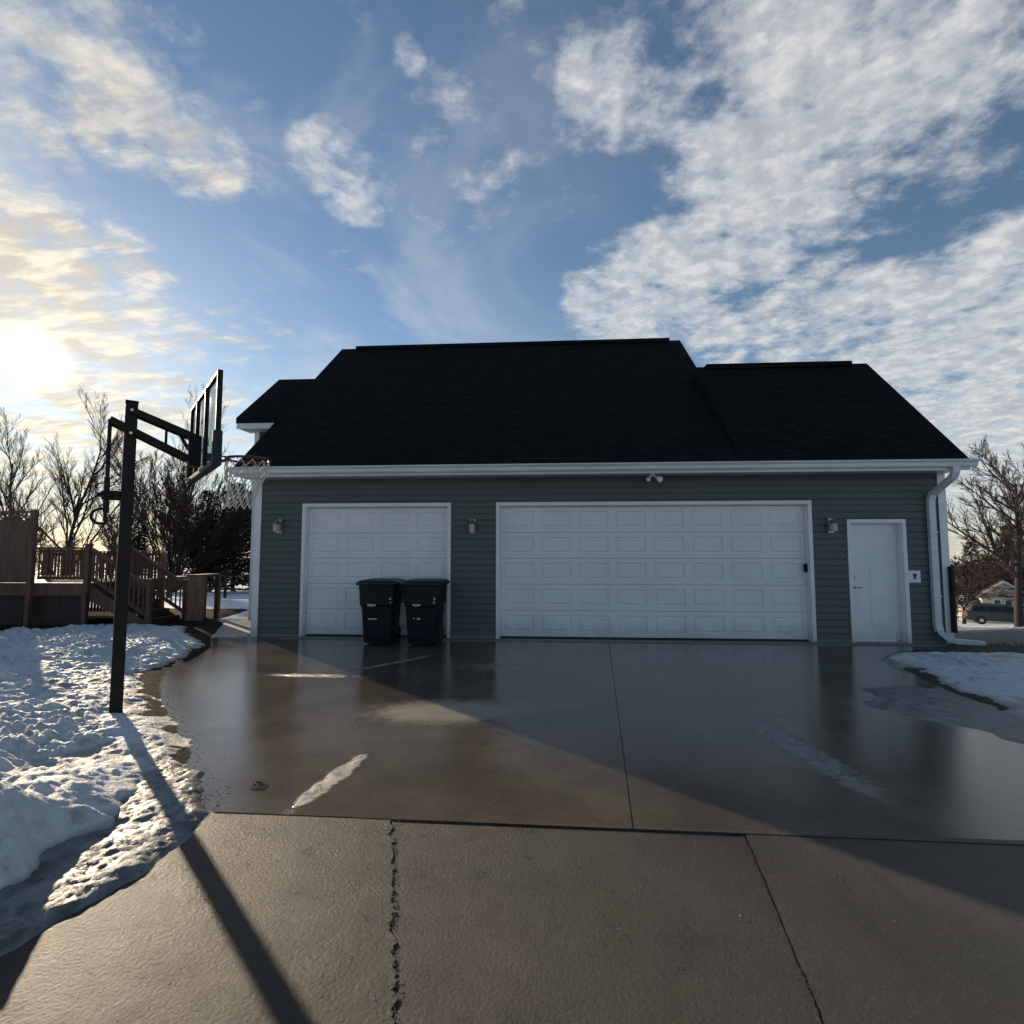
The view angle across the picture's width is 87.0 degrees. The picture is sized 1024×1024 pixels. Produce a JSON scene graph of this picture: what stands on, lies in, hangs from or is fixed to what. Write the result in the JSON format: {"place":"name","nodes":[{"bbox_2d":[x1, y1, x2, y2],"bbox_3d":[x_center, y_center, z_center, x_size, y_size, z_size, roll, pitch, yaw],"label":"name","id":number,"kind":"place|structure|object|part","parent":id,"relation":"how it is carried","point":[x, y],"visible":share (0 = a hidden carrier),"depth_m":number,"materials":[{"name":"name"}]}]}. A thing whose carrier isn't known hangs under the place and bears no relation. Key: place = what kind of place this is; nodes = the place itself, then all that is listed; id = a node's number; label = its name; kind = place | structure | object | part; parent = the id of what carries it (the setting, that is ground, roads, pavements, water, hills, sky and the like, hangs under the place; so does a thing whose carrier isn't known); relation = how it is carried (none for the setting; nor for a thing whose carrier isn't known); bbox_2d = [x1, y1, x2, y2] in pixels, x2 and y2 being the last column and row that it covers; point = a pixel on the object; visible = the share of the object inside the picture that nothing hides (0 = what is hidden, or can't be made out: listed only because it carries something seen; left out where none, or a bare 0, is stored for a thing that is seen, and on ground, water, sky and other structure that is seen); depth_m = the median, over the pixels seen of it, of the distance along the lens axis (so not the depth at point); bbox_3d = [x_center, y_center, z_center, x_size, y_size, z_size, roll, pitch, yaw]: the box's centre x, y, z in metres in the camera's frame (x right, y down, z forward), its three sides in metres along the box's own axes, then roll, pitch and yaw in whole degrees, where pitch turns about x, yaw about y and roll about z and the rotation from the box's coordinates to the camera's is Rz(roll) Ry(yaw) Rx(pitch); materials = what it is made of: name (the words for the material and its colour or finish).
{"place":"outdoors","nodes":[
{"label":"outdoors","id":0,"kind":"place"},
{"bbox_2d":[0,608,247,779],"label":"soil","id":1,"kind":"structure","parent":0,"point":[205,629],"depth_m":8.84,"materials":[{"name":"brown soil"}]},
{"bbox_2d":[0,509,39,625],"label":"privacy screen","id":2,"kind":"object","parent":1,"relation":"on","point":[18,544],"visible":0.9,"depth_m":11.44,"materials":[{"name":"brown wood"}]},
{"bbox_2d":[0,544,186,625],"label":"deck","id":3,"kind":"structure","parent":1,"relation":"on","point":[59,600],"depth_m":11.43,"materials":[{"name":"brown wood"}]},
{"bbox_2d":[44,551,167,611],"bbox_3d":[-10.160,1.766,13.441,3.174,1.610,0.114,0,-4,4],"label":"wooden deck railing","id":4,"kind":"object","parent":3,"relation":"on","point":[162,555],"visible":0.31,"depth_m":13.40,"materials":[{"name":"brown wood"}]},
{"bbox_2d":[0,623,212,889],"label":"snow","id":5,"kind":"structure","parent":1,"relation":"on","point":[54,694],"depth_m":4.41,"materials":[{"name":"white snow"}]},
{"bbox_2d":[89,369,271,712],"bbox_3d":[-3.292,0.377,5.663,1.324,3.340,1.374,0,-4,6],"label":"basketball hoop","id":6,"kind":"object","parent":1,"relation":"on","point":[201,457],"visible":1,"depth_m":5.30,"materials":[{"name":"metal"}]},
{"bbox_2d":[186,573,221,620],"bbox_3d":[-7.160,1.978,12.573,0.402,1.060,0.804,0,-4,4],"label":"wooden screen","id":7,"kind":"object","parent":1,"relation":"on","point":[196,600],"visible":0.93,"depth_m":12.24,"materials":[{"name":"beige wood"}]},
{"bbox_2d":[0,619,1023,1023],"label":"driveway","id":8,"kind":"structure","parent":0,"point":[246,903],"depth_m":2.85,"materials":[{"name":"concrete"}]},
{"bbox_2d":[0,760,215,955],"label":"slush","id":9,"kind":"object","parent":8,"relation":"on","point":[162,813],"visible":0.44,"depth_m":2.76,"materials":[{"name":"white snow"}]},
{"bbox_2d":[250,780,263,786],"bbox_3d":[-1.718,1.836,3.648,0.105,0.026,0.124,0,-4,4],"label":"leaf clump","id":10,"kind":"object","parent":8,"relation":"on","point":[259,782],"visible":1,"depth_m":3.65,"materials":[{"name":"brown plant"}]},
{"bbox_2d":[356,578,404,643],"bbox_3d":[-2.292,1.727,9.517,0.738,1.108,0.913,0,-4,2],"label":"wheelie bin","id":11,"kind":"object","parent":8,"relation":"on","point":[381,600],"visible":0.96,"depth_m":9.18,"materials":[{"name":"black plastic"}]},
{"bbox_2d":[400,578,449,644],"bbox_3d":[-1.513,1.723,9.463,0.738,1.108,0.913,0,-4,6],"label":"wheelie bin","id":12,"kind":"object","parent":8,"relation":"on","point":[424,600],"visible":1,"depth_m":9.12,"materials":[{"name":"black plastic"}]},
{"bbox_2d":[860,685,1023,744],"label":"slush","id":13,"kind":"object","parent":8,"relation":"on","point":[943,706],"visible":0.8,"depth_m":5.46,"materials":[{"name":"grey snow"}]},
{"bbox_2d":[0,0,1023,565],"label":"sky","id":14,"kind":"structure","parent":0,"point":[257,192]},
{"bbox_2d":[35,563,1023,1022],"bbox_3d":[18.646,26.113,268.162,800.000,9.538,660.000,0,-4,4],"label":"ground","id":15,"kind":"structure","parent":0,"point":[235,599],"depth_m":17.40,"materials":[{"name":"grey concrete"}]},
{"bbox_2d":[0,407,62,544],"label":"bare tree","id":16,"kind":"object","parent":15,"relation":"on","point":[12,475],"visible":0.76,"depth_m":45.25,"materials":[{"name":"brown plant"}]},
{"bbox_2d":[1,394,151,563],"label":"bare tree","id":17,"kind":"object","parent":15,"relation":"on","point":[76,509],"visible":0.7,"depth_m":40.41,"materials":[{"name":"brown plant"}]},
{"bbox_2d":[95,510,168,574],"bbox_3d":[-27.625,2.845,40.020,5.263,6.133,4.943,2,-5,-26],"label":"evergreen tree","id":18,"kind":"object","parent":15,"relation":"on","point":[139,541],"visible":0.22,"depth_m":39.84,"materials":[{"name":"green plant"}]},
{"bbox_2d":[90,450,184,558],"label":"bare tree","id":19,"kind":"object","parent":15,"relation":"on","point":[112,536],"visible":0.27,"depth_m":47.01,"materials":[{"name":"brown plant"}]},
{"bbox_2d":[77,383,229,574],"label":"bare tree","id":20,"kind":"object","parent":15,"relation":"on","point":[118,464],"visible":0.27,"depth_m":42.77,"materials":[{"name":"brown plant"}]},
{"bbox_2d":[59,574,249,597],"bbox_3d":[-15.527,3.460,24.936,19.650,1.150,0.120,0,-4,4],"label":"rail fence","id":21,"kind":"object","parent":15,"relation":"on","point":[225,582],"visible":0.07,"depth_m":24.74,"materials":[{"name":"brown wood"}]},
{"bbox_2d":[97,440,252,591],"bbox_3d":[-20.875,0.377,37.567,12.676,10.555,10.632,4,-6,-42],"label":"bare bush","id":22,"kind":"object","parent":15,"relation":"on","point":[162,536],"visible":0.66,"depth_m":35.69,"materials":[{"name":"brown plant"}]},
{"bbox_2d":[146,475,251,591],"bbox_3d":[-21.695,1.553,38.621,8.024,8.437,6.608,2,-5,-25],"label":"bare bush","id":23,"kind":"object","parent":15,"relation":"on","point":[195,550],"visible":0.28,"depth_m":37.44,"materials":[{"name":"brown plant"}]},
{"bbox_2d":[171,490,248,590],"bbox_3d":[-22.189,2.106,39.290,7.106,7.500,6.371,0,-4,4],"label":"evergreen tree","id":24,"kind":"object","parent":15,"relation":"on","point":[206,494],"visible":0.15,"depth_m":39.37,"materials":[{"name":"green plant"}]},
{"bbox_2d":[204,482,251,590],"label":"evergreen tree","id":25,"kind":"object","parent":15,"relation":"on","point":[234,493],"visible":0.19,"depth_m":40.07,"materials":[{"name":"green plant"}]},
{"bbox_2d":[207,492,251,590],"bbox_3d":[-16.411,1.677,35.260,6.156,7.323,6.979,0,-4,4],"label":"evergreen tree","id":26,"kind":"object","parent":15,"relation":"on","point":[242,561],"visible":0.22,"depth_m":34.54,"materials":[{"name":"green plant"}]},
{"bbox_2d":[35,522,989,587],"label":"woods","id":27,"kind":"object","parent":15,"relation":"on","point":[59,542],"visible":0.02,"depth_m":64.38,"materials":[{"name":"brown plant"}]},
{"bbox_2d":[229,338,985,645],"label":"house","id":28,"kind":"structure","parent":15,"relation":"on","point":[666,490],"depth_m":9.95,"materials":[{"name":"blue plastic"}]},
{"bbox_2d":[306,507,447,636],"bbox_3d":[-2.538,1.123,10.200,2.688,2.410,0.050,0,-4,4],"label":"garage door","id":29,"kind":"structure","parent":28,"relation":"in","point":[348,546],"depth_m":10.20,"materials":[{"name":"white metal"}]},
{"bbox_2d":[501,505,808,640],"bbox_3d":[2.520,1.097,9.851,5.468,2.410,0.050,0,-4,4],"label":"garage door","id":30,"kind":"structure","parent":28,"relation":"in","point":[623,572],"depth_m":9.82,"materials":[{"name":"white metal"}]},
{"bbox_2d":[851,524,907,642],"bbox_3d":[6.402,1.245,9.515,0.866,2.074,0.200,0,-4,4],"label":"service door","id":31,"kind":"structure","parent":28,"relation":"in","point":[874,548],"depth_m":9.57,"materials":[{"name":"white metal"}]},
{"bbox_2d":[950,555,969,599],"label":"bare tree","id":32,"kind":"object","parent":15,"relation":"on","point":[955,558],"visible":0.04,"depth_m":70.17,"materials":[{"name":"brown plant"}]},
{"bbox_2d":[954,541,988,618],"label":"evergreen tree","id":33,"kind":"object","parent":15,"relation":"on","point":[973,551],"visible":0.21,"depth_m":62.28,"materials":[{"name":"green plant"}]},
{"bbox_2d":[950,554,1013,623],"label":"bare tree","id":34,"kind":"object","parent":15,"relation":"on","point":[974,587],"visible":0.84,"depth_m":48.35,"materials":[{"name":"brown plant"}]},
{"bbox_2d":[946,435,1023,626],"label":"bare tree","id":35,"kind":"object","parent":15,"relation":"on","point":[1016,549],"visible":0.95,"depth_m":30.69,"materials":[{"name":"brown plant"}]},
{"bbox_2d":[954,537,1021,575],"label":"bare tree","id":36,"kind":"object","parent":15,"relation":"on","point":[977,553],"visible":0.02,"depth_m":73.48,"materials":[{"name":"brown plant"}]},
{"bbox_2d":[954,626,1023,634],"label":"snow","id":37,"kind":"structure","parent":15,"relation":"on","point":[991,631],"depth_m":11.07,"materials":[{"name":"white snow"}]},
{"bbox_2d":[957,579,1023,623],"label":"neighbour house","id":38,"kind":"structure","parent":15,"relation":"on","point":[1000,600],"depth_m":58.24,"materials":[{"name":"beige"}]},
{"bbox_2d":[993,599,1000,603],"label":"window","id":39,"kind":"structure","parent":38,"relation":"in","point":[994,600],"depth_m":58.23,"materials":[{"name":"white paint"}]},
{"bbox_2d":[1004,600,1012,606],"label":"window","id":40,"kind":"structure","parent":38,"relation":"in","point":[1010,603],"depth_m":57.66,"materials":[{"name":"white paint"}]},
{"bbox_2d":[962,603,1023,623],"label":"parked car","id":41,"kind":"object","parent":15,"relation":"on","point":[981,613],"visible":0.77,"depth_m":45.49,"materials":[{"name":"silver metal"}]},
{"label":"window","id":42,"kind":"part","parent":41,"relation":"part of","materials":[{"name":"black glass"}]},
{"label":"window","id":43,"kind":"part","parent":41,"relation":"part of","materials":[{"name":"black glass"}]},
{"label":"window","id":44,"kind":"part","parent":41,"relation":"part of","materials":[{"name":"black glass"}]},
{"bbox_2d":[983,542,1023,587],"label":"bare tree","id":45,"kind":"object","parent":15,"relation":"on","point":[1011,581],"visible":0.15,"depth_m":65.46,"materials":[{"name":"brown plant"}]},
{"bbox_2d":[991,523,1023,607],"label":"evergreen tree","id":46,"kind":"object","parent":15,"relation":"on","point":[1013,588],"visible":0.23,"depth_m":56.93,"materials":[{"name":"green plant"}]},
{"bbox_2d":[993,524,1023,591],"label":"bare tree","id":47,"kind":"object","parent":15,"relation":"on","point":[1006,553],"visible":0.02,"depth_m":67.84,"materials":[{"name":"plant"}]},
{"bbox_2d":[159,670,1016,1023],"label":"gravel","id":48,"kind":"structure","parent":0,"point":[393,836],"depth_m":3.10,"materials":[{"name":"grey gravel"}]},
{"bbox_2d":[883,644,1023,710],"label":"lawn","id":49,"kind":"structure","parent":0,"point":[930,678],"depth_m":7.25,"materials":[{"name":"brown plant"}]},
{"bbox_2d":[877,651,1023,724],"bbox_3d":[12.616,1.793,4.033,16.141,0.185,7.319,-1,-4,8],"label":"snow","id":50,"kind":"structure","parent":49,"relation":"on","point":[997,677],"depth_m":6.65,"materials":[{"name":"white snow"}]},
{"bbox_2d":[898,641,1023,652],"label":"grass","id":51,"kind":"structure","parent":49,"relation":"on","point":[981,647],"depth_m":8.60,"materials":[{"name":"brown plant"}]},
{"bbox_2d":[954,635,1023,644],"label":"road","id":52,"kind":"structure","parent":0,"point":[1000,639],"depth_m":9.86,"materials":[{"name":"grey asphalt"}]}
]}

